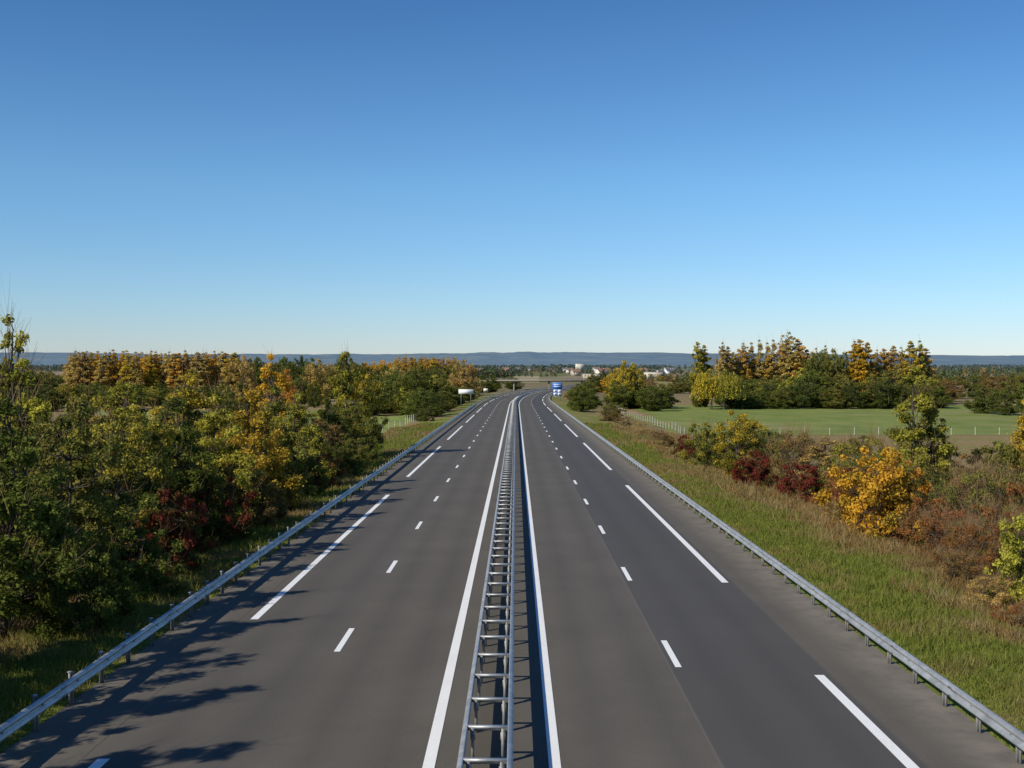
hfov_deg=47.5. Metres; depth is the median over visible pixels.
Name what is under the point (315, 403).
field tree
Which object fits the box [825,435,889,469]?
broadleaf tree
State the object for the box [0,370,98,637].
broadleaf tree
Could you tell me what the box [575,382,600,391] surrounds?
field tree
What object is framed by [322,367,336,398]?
field tree
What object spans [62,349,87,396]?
poplar tree
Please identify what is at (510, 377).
field tree
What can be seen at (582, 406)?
field tree
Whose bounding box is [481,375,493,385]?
field tree
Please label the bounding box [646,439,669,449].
bare twig shrub
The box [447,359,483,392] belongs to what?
field tree
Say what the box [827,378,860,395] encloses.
field tree
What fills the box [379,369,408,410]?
field tree
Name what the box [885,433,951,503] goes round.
bush
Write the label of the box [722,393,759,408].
field tree
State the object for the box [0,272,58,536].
slender tree
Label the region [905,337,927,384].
poplar tree
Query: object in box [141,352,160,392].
poplar tree
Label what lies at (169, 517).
autumn shrub
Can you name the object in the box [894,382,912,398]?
field tree
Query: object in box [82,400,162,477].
broadleaf tree
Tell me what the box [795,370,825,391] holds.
field tree
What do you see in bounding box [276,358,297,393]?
field tree
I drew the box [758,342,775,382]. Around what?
poplar tree
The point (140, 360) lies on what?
poplar tree
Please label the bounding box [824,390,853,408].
field tree
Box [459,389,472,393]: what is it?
direction sign
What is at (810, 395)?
field tree
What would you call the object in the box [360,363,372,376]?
field tree
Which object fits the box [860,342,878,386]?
poplar tree
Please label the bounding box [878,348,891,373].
poplar tree
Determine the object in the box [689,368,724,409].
willow tree
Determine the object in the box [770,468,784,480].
bare twig shrub
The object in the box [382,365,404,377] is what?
field tree
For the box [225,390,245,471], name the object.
slender tree
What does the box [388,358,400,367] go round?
field tree
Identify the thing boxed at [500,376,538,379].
stubble field
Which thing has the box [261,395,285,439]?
broadleaf tree
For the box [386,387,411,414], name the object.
field tree
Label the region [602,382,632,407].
field tree
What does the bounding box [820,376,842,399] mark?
field tree
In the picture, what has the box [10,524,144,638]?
autumn shrub
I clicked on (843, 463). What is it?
autumn shrub
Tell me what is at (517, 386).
field tree
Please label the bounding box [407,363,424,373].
field tree
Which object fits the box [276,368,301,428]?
slender tree
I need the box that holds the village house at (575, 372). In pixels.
[570,368,580,375]
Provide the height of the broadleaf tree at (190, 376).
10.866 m
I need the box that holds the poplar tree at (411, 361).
[407,357,416,368]
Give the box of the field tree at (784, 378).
[766,374,794,390]
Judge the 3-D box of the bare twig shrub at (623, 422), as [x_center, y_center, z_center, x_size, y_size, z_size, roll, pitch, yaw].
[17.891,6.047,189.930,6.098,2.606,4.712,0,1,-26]
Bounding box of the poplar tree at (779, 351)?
[775,334,790,377]
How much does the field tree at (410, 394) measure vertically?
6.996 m
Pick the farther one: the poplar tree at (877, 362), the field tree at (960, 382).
the field tree at (960, 382)
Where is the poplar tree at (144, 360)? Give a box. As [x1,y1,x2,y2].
[138,352,148,380]
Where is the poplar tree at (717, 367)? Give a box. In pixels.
[713,342,728,399]
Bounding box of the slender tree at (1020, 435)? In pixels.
[999,392,1023,512]
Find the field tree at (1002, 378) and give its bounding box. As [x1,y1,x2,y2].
[993,373,1010,391]
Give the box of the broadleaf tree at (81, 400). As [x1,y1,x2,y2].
[56,370,114,496]
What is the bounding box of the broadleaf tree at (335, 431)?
[311,415,352,458]
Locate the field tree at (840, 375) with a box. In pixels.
[831,369,848,395]
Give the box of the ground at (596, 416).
[0,366,1023,758]
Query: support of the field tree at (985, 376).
on the ground at (596, 416)
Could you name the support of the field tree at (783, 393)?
on the ground at (596, 416)
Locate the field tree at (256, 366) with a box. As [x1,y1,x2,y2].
[245,360,262,389]
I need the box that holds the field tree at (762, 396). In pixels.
[747,392,773,408]
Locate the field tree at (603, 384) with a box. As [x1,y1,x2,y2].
[595,378,608,392]
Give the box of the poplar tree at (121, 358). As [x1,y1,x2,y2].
[116,351,125,376]
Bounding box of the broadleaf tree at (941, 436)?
[912,402,963,498]
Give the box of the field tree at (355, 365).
[349,360,365,382]
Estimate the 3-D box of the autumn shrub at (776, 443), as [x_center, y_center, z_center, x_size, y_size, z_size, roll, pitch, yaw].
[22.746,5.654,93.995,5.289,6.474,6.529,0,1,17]
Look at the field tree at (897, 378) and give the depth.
382.32 m
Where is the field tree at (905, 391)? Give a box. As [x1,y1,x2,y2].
[887,383,922,408]
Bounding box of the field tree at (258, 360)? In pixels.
[255,356,267,370]
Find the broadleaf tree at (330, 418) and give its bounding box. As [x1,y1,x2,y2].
[317,401,364,458]
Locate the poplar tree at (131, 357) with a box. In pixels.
[123,355,143,373]
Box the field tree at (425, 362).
[416,357,430,367]
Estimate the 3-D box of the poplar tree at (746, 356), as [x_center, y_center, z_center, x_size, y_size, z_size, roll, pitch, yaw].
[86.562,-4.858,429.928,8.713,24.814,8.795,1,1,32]
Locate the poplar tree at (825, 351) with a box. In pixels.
[820,345,830,361]
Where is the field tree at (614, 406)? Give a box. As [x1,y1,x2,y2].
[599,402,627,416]
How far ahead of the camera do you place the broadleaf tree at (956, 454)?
83.88 m
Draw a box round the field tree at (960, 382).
[944,376,970,398]
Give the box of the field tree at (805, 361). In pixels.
[795,353,820,379]
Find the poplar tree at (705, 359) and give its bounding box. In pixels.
[698,345,712,406]
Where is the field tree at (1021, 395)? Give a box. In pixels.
[1016,384,1023,413]
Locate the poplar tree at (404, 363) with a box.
[400,355,412,371]
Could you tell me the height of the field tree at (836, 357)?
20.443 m
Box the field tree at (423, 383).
[390,368,436,409]
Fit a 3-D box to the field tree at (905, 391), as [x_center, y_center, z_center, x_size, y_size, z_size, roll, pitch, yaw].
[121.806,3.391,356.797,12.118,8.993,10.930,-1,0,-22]
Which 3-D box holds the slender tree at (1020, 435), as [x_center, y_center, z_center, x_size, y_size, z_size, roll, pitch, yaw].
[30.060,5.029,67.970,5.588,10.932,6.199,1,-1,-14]
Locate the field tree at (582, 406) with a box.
[567,384,597,411]
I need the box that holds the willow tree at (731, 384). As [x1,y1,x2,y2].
[712,368,745,409]
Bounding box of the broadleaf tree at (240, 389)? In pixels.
[233,366,252,412]
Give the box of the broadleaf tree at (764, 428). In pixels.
[716,410,769,459]
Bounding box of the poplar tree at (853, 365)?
[847,338,865,386]
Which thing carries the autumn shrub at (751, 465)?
on the ground at (596, 416)
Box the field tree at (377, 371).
[369,370,379,380]
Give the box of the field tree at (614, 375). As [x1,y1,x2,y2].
[605,368,618,392]
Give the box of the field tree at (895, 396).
[880,385,911,407]
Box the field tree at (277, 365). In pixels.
[270,362,283,380]
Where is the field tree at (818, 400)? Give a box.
[804,385,841,407]
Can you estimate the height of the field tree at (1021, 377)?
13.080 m
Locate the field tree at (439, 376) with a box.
[427,370,448,387]
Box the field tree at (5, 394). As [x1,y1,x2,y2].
[0,389,15,402]
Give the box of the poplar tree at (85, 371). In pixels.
[71,352,95,393]
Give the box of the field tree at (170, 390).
[159,384,188,406]
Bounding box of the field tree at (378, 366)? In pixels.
[368,361,381,377]
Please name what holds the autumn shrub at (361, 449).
on the ground at (596, 416)
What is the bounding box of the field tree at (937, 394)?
[926,389,949,406]
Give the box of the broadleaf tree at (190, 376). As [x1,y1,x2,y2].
[147,350,251,487]
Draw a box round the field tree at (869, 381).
[858,374,889,389]
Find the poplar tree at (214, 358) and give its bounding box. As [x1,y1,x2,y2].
[209,351,217,370]
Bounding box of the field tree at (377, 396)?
[348,375,395,415]
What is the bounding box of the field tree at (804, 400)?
[786,380,814,408]
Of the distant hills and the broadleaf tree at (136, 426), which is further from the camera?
the distant hills
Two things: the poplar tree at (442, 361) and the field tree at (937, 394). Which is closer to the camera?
the field tree at (937, 394)
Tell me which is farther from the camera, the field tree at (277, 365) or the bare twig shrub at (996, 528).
the field tree at (277, 365)
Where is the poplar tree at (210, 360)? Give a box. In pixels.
[205,354,215,383]
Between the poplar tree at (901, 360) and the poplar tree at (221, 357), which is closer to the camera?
the poplar tree at (901, 360)
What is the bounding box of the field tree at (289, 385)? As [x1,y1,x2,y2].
[279,380,296,402]
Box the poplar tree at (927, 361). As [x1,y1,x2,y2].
[920,348,936,386]
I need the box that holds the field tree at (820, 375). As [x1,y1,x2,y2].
[805,367,834,390]
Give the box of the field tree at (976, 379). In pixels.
[964,372,985,397]
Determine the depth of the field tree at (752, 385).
403.35 m
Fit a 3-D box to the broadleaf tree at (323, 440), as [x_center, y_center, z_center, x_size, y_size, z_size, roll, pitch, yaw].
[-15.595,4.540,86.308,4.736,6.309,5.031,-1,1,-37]
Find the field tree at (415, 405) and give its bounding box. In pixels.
[397,390,445,420]
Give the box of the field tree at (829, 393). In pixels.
[819,388,841,408]
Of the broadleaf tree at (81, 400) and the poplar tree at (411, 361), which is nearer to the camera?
the broadleaf tree at (81, 400)
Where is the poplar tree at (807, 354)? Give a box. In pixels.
[796,349,810,372]
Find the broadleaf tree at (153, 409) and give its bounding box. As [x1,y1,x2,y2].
[144,391,167,431]
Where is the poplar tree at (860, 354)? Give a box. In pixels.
[845,339,870,391]
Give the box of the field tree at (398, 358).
[395,356,406,367]
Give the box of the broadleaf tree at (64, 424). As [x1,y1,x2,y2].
[49,400,143,542]
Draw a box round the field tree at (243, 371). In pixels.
[225,354,257,398]
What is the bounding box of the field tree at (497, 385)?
[483,376,501,392]
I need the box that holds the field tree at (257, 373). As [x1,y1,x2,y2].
[255,362,279,397]
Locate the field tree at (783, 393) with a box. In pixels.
[768,388,794,408]
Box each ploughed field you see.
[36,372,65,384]
[945,375,1011,394]
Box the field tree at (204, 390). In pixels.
[188,383,211,407]
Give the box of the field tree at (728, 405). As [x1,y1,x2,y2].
[713,393,743,407]
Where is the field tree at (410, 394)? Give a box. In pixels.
[401,387,440,412]
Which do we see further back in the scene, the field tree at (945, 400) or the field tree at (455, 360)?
the field tree at (455, 360)
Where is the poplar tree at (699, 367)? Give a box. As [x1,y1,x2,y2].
[688,342,706,406]
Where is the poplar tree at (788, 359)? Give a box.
[777,332,801,383]
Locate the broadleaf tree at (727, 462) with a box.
[701,409,763,477]
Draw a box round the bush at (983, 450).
[958,438,1015,497]
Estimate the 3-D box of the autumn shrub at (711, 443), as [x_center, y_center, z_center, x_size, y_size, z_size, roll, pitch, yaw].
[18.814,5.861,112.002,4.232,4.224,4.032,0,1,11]
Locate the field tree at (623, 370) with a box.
[605,360,638,402]
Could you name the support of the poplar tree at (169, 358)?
on the ground at (596, 416)
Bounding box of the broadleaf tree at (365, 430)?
[334,402,381,450]
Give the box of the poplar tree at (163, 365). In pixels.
[157,353,171,397]
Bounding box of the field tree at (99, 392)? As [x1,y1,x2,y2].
[89,385,112,406]
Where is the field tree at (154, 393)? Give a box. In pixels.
[148,386,166,405]
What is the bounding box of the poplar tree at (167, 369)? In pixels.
[162,353,180,386]
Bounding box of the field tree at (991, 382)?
[978,376,1001,397]
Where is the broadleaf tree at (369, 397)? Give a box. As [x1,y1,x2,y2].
[347,364,390,450]
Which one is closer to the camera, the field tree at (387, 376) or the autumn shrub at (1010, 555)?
the autumn shrub at (1010, 555)
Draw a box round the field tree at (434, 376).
[427,373,447,389]
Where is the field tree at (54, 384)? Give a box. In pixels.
[32,370,58,393]
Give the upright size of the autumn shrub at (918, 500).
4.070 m
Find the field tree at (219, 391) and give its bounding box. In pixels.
[204,387,235,396]
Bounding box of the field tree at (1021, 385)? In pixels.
[1011,382,1023,413]
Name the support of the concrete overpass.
on the ground at (596, 416)
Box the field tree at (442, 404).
[423,392,448,415]
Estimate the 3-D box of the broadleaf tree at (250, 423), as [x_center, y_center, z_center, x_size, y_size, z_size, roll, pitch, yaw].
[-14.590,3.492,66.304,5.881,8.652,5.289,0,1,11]
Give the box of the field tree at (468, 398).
[457,387,474,400]
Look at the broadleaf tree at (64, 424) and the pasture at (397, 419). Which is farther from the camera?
the pasture at (397, 419)
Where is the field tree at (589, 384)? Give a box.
[576,381,595,391]
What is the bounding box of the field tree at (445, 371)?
[430,363,450,383]
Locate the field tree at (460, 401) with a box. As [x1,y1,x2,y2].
[453,393,464,404]
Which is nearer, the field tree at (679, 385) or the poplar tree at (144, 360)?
the poplar tree at (144, 360)
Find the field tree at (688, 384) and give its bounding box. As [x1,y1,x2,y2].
[682,377,693,392]
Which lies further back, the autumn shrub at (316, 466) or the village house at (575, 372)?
the village house at (575, 372)
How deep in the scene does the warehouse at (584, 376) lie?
1142.53 m
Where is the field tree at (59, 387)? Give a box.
[54,383,79,404]
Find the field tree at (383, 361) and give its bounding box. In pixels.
[376,360,390,369]
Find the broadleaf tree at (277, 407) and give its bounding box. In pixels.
[252,376,315,487]
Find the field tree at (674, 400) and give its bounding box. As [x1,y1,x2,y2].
[644,388,680,407]
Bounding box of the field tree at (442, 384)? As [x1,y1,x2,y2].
[427,373,460,403]
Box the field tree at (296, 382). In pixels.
[292,376,307,406]
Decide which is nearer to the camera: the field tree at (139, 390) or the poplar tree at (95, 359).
the field tree at (139, 390)
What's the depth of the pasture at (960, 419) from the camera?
283.42 m
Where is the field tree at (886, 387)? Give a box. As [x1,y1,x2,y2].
[867,379,904,408]
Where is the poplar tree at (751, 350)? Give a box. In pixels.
[746,342,760,380]
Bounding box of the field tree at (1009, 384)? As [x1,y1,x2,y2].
[997,371,1022,397]
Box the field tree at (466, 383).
[462,371,483,391]
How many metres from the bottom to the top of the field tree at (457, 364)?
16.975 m
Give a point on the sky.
(313, 177)
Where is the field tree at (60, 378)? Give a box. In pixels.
[39,371,64,395]
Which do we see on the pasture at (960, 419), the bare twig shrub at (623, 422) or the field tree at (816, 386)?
the field tree at (816, 386)
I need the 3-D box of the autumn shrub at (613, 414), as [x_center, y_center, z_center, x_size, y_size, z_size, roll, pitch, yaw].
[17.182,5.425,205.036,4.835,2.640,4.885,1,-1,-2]
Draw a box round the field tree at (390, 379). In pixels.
[378,377,398,410]
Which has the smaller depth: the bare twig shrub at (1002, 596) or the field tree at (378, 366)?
the bare twig shrub at (1002, 596)
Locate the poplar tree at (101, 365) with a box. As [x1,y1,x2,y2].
[91,355,116,388]
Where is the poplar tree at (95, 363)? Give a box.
[89,351,100,394]
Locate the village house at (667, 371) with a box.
[664,368,672,373]
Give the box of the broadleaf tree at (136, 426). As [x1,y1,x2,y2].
[34,382,185,571]
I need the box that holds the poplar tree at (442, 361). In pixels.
[439,358,447,369]
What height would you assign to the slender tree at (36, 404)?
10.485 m
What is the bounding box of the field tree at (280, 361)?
[272,357,292,381]
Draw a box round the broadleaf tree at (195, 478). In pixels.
[112,380,227,547]
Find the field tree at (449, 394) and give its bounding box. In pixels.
[438,388,457,407]
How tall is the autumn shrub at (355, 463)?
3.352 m
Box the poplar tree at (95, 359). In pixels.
[80,352,96,380]
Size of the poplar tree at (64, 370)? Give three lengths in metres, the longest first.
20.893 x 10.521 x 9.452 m
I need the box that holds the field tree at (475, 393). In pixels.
[462,387,479,399]
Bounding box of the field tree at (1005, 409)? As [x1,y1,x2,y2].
[983,387,1019,414]
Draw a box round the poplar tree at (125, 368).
[117,350,137,383]
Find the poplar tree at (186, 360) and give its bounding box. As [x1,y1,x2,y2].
[181,356,196,374]
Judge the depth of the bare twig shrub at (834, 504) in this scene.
64.82 m
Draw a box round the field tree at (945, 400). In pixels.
[928,386,954,407]
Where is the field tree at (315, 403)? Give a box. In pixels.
[306,381,322,407]
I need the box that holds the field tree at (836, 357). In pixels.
[830,354,847,373]
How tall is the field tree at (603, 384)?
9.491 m
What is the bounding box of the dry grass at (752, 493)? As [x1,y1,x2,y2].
[608,422,1023,642]
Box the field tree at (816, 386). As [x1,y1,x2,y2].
[809,383,823,402]
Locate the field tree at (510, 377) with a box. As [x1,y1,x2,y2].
[502,376,518,388]
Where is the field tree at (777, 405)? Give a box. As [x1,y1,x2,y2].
[764,391,791,408]
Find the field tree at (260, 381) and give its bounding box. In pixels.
[256,366,283,399]
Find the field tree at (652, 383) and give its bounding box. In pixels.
[641,378,657,387]
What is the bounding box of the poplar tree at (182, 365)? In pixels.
[174,350,189,390]
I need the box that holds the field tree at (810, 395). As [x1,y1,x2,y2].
[793,381,820,406]
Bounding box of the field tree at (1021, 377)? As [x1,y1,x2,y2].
[1014,372,1023,388]
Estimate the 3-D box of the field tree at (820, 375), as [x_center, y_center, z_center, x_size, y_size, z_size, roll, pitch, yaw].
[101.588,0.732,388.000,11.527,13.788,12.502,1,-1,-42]
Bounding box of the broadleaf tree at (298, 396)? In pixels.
[254,381,336,481]
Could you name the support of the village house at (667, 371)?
on the ground at (596, 416)
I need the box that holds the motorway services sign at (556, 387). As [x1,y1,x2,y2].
[552,383,561,400]
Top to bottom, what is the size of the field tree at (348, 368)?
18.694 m
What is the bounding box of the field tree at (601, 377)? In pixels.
[594,368,608,390]
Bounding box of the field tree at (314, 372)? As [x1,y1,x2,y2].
[299,358,335,397]
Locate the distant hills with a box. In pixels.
[0,352,1023,365]
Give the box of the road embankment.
[623,380,686,391]
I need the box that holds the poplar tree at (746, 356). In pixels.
[735,342,754,381]
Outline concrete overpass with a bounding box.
[492,378,590,390]
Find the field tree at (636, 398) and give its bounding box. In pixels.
[628,391,651,407]
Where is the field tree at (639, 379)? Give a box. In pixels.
[624,362,645,395]
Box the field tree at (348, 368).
[333,361,359,399]
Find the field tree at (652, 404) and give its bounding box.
[636,387,672,410]
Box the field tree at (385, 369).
[374,365,389,379]
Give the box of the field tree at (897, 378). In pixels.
[877,365,911,384]
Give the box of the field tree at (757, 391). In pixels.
[748,390,764,405]
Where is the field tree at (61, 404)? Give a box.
[40,393,66,410]
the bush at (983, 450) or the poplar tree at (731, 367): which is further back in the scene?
the poplar tree at (731, 367)
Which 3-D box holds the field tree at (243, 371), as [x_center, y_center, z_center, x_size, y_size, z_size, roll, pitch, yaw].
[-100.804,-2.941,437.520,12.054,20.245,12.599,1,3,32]
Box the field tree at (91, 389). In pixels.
[79,382,108,404]
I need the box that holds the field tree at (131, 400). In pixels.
[103,392,141,408]
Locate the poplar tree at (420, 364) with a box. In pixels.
[417,355,429,370]
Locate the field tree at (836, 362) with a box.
[821,348,849,385]
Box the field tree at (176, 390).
[160,382,193,400]
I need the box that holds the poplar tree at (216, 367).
[210,353,222,385]
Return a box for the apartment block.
[575,364,584,370]
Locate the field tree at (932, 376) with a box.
[922,371,946,392]
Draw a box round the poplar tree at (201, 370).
[190,352,213,389]
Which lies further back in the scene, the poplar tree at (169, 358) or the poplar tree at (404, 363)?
the poplar tree at (404, 363)
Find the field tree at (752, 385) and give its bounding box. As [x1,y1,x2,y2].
[743,379,770,392]
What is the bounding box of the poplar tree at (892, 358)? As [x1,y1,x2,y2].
[886,346,901,381]
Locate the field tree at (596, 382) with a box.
[584,370,602,393]
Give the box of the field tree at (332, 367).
[320,362,339,394]
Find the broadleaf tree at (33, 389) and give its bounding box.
[9,357,62,431]
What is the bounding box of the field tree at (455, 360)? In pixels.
[448,357,462,367]
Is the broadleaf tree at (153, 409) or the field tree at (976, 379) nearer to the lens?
the broadleaf tree at (153, 409)
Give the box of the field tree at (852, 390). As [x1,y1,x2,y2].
[839,381,869,408]
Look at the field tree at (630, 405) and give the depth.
358.50 m
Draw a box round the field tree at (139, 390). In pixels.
[117,382,154,404]
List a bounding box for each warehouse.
[582,374,604,379]
[644,372,662,378]
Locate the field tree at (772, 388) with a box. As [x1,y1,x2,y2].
[761,381,782,400]
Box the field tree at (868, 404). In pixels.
[852,390,880,408]
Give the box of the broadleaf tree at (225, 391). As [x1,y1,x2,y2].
[199,367,245,468]
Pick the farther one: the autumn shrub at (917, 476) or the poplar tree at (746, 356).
the poplar tree at (746, 356)
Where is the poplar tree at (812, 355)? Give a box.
[804,348,819,372]
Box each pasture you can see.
[98,411,382,428]
[362,414,416,432]
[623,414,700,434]
[633,405,1022,434]
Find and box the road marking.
[88,390,918,767]
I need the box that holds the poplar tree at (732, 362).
[728,352,739,377]
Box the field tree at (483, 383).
[476,381,492,392]
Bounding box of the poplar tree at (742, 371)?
[733,344,752,381]
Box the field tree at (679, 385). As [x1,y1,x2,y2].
[665,377,689,393]
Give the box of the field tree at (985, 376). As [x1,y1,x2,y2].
[971,371,993,391]
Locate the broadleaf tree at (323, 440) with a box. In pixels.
[296,409,335,481]
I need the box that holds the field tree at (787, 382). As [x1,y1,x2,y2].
[776,377,797,396]
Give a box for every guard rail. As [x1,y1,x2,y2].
[0,387,545,741]
[456,386,568,767]
[549,388,1023,763]
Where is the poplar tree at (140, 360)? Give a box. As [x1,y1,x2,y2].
[139,352,146,371]
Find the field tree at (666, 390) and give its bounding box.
[648,383,674,407]
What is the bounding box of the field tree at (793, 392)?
[779,385,812,407]
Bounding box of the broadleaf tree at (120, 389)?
[85,366,180,476]
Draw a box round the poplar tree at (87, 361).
[80,351,94,377]
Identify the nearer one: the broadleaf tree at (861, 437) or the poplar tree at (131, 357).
the broadleaf tree at (861, 437)
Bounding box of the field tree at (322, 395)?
[303,379,323,405]
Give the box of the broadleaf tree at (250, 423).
[215,370,306,512]
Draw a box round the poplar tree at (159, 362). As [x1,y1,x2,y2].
[152,351,163,369]
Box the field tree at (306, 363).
[301,357,323,398]
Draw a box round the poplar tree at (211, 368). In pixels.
[194,350,214,386]
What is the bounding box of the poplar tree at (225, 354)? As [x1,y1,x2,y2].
[214,353,234,395]
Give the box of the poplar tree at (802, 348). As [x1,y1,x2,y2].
[785,339,805,376]
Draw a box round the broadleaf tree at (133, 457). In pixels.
[96,430,149,528]
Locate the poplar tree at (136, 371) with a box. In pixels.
[124,348,145,393]
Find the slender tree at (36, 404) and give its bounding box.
[0,347,89,548]
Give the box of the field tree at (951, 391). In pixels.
[937,379,963,400]
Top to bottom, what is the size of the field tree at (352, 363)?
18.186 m
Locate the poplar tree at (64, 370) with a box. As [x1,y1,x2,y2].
[60,354,78,393]
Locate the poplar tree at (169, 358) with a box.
[163,352,174,368]
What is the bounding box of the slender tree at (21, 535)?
[0,464,37,551]
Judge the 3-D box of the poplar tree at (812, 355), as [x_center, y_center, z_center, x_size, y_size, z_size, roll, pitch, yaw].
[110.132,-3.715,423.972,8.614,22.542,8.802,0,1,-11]
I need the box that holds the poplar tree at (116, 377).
[103,349,124,388]
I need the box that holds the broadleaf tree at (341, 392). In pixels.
[316,341,370,437]
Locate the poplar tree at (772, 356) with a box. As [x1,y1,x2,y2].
[765,335,783,380]
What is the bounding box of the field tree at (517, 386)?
[505,378,523,389]
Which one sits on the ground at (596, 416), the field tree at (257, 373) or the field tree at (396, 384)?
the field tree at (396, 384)
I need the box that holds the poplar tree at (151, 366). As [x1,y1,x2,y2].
[143,351,161,385]
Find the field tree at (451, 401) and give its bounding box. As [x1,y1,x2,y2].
[431,391,458,411]
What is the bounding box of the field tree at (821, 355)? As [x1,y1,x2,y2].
[807,349,834,378]
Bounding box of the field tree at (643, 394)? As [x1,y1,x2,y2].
[633,385,664,407]
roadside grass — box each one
[0,422,446,752]
[583,422,1023,757]
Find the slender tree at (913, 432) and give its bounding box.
[883,362,966,499]
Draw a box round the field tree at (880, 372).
[876,370,893,382]
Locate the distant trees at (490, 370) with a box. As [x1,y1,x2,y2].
[3,363,1023,383]
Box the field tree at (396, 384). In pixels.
[392,372,420,404]
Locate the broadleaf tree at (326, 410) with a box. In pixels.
[311,393,344,444]
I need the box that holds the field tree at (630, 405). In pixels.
[620,387,637,408]
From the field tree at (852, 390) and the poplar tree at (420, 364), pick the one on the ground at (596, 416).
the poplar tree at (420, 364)
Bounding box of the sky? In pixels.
[0,0,1023,355]
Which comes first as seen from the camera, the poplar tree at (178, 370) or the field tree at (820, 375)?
the field tree at (820, 375)
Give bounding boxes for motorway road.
[0,376,1023,767]
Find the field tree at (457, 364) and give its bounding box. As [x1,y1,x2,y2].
[448,363,465,377]
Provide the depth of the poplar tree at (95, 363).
449.02 m
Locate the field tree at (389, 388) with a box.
[376,382,401,413]
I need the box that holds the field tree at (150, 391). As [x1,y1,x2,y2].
[137,387,160,405]
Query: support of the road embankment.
on the ground at (596, 416)
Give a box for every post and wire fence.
[381,414,415,427]
[607,402,813,464]
[680,426,999,434]
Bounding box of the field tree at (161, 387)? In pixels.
[147,383,168,404]
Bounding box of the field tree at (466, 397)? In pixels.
[449,385,469,401]
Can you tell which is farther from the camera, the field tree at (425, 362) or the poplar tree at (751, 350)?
the field tree at (425, 362)
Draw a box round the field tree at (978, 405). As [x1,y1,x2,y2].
[962,384,1002,413]
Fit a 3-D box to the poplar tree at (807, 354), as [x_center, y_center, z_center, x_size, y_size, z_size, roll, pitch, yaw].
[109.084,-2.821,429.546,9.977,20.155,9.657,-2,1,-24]
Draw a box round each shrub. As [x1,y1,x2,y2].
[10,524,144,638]
[84,501,191,603]
[122,474,226,577]
[188,458,262,548]
[222,471,291,526]
[257,461,324,510]
[278,446,334,497]
[304,448,347,486]
[325,441,364,476]
[342,437,371,467]
[355,434,383,460]
[408,423,425,428]
[415,406,434,421]
[599,410,619,421]
[608,416,634,425]
[632,426,654,436]
[646,430,667,439]
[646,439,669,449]
[653,435,677,446]
[671,434,700,458]
[677,415,721,466]
[690,430,717,462]
[708,432,752,463]
[731,450,782,486]
[735,457,772,481]
[758,419,827,492]
[758,428,791,468]
[759,431,782,442]
[764,420,822,478]
[770,456,834,503]
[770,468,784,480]
[785,430,859,490]
[789,429,847,471]
[804,435,933,546]
[808,463,856,504]
[809,446,861,493]
[814,414,889,488]
[816,483,884,518]
[816,496,845,522]
[819,438,867,472]
[830,462,877,513]
[846,447,944,540]
[852,428,910,476]
[882,500,985,551]
[892,483,961,552]
[912,450,966,522]
[917,512,1000,578]
[919,540,998,588]
[922,483,1023,563]
[926,451,1023,549]
[927,442,1023,522]
[927,505,1023,571]
[954,568,1020,610]
[964,432,1023,514]
[973,596,1023,627]
[977,543,1023,573]
[978,500,1023,606]
[979,472,1023,538]
[995,512,1023,591]
[996,486,1023,554]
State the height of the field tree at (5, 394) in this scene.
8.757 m
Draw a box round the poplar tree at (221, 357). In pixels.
[213,348,231,394]
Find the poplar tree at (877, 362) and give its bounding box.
[872,346,883,376]
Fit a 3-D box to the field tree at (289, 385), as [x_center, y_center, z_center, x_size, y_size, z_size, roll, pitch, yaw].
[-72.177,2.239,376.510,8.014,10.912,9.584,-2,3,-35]
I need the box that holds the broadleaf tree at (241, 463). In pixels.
[167,373,268,525]
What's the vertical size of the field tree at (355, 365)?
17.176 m
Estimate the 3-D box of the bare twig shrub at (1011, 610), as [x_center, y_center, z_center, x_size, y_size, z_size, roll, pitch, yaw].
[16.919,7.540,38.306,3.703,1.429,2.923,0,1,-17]
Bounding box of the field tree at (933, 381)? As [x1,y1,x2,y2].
[912,375,942,398]
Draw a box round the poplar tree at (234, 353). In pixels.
[232,352,244,394]
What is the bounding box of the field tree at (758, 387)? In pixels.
[751,377,778,397]
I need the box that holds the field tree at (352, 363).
[345,361,363,382]
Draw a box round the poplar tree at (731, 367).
[721,346,735,375]
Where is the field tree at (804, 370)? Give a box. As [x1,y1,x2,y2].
[787,368,826,388]
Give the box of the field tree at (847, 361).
[833,347,850,383]
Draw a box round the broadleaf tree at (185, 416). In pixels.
[172,408,192,472]
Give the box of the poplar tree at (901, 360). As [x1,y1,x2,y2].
[892,347,906,373]
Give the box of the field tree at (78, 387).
[68,383,97,398]
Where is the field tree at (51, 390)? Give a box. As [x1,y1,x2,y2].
[37,384,68,411]
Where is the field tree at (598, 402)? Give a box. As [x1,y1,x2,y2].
[567,391,603,409]
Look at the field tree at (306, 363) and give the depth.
437.82 m
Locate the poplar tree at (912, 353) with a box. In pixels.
[897,341,923,385]
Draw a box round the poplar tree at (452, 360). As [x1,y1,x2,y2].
[447,357,455,372]
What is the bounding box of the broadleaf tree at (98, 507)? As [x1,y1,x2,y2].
[0,392,145,600]
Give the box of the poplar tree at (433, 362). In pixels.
[426,358,440,371]
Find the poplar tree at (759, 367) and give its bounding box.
[753,335,771,381]
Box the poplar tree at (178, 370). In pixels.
[163,353,184,391]
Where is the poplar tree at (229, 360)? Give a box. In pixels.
[219,354,242,398]
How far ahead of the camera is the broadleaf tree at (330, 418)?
99.92 m
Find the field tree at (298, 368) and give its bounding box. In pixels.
[290,351,311,389]
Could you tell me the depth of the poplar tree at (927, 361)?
403.16 m
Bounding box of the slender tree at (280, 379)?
[238,347,299,416]
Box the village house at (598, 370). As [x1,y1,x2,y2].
[595,368,606,373]
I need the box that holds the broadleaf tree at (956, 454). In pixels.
[929,426,971,500]

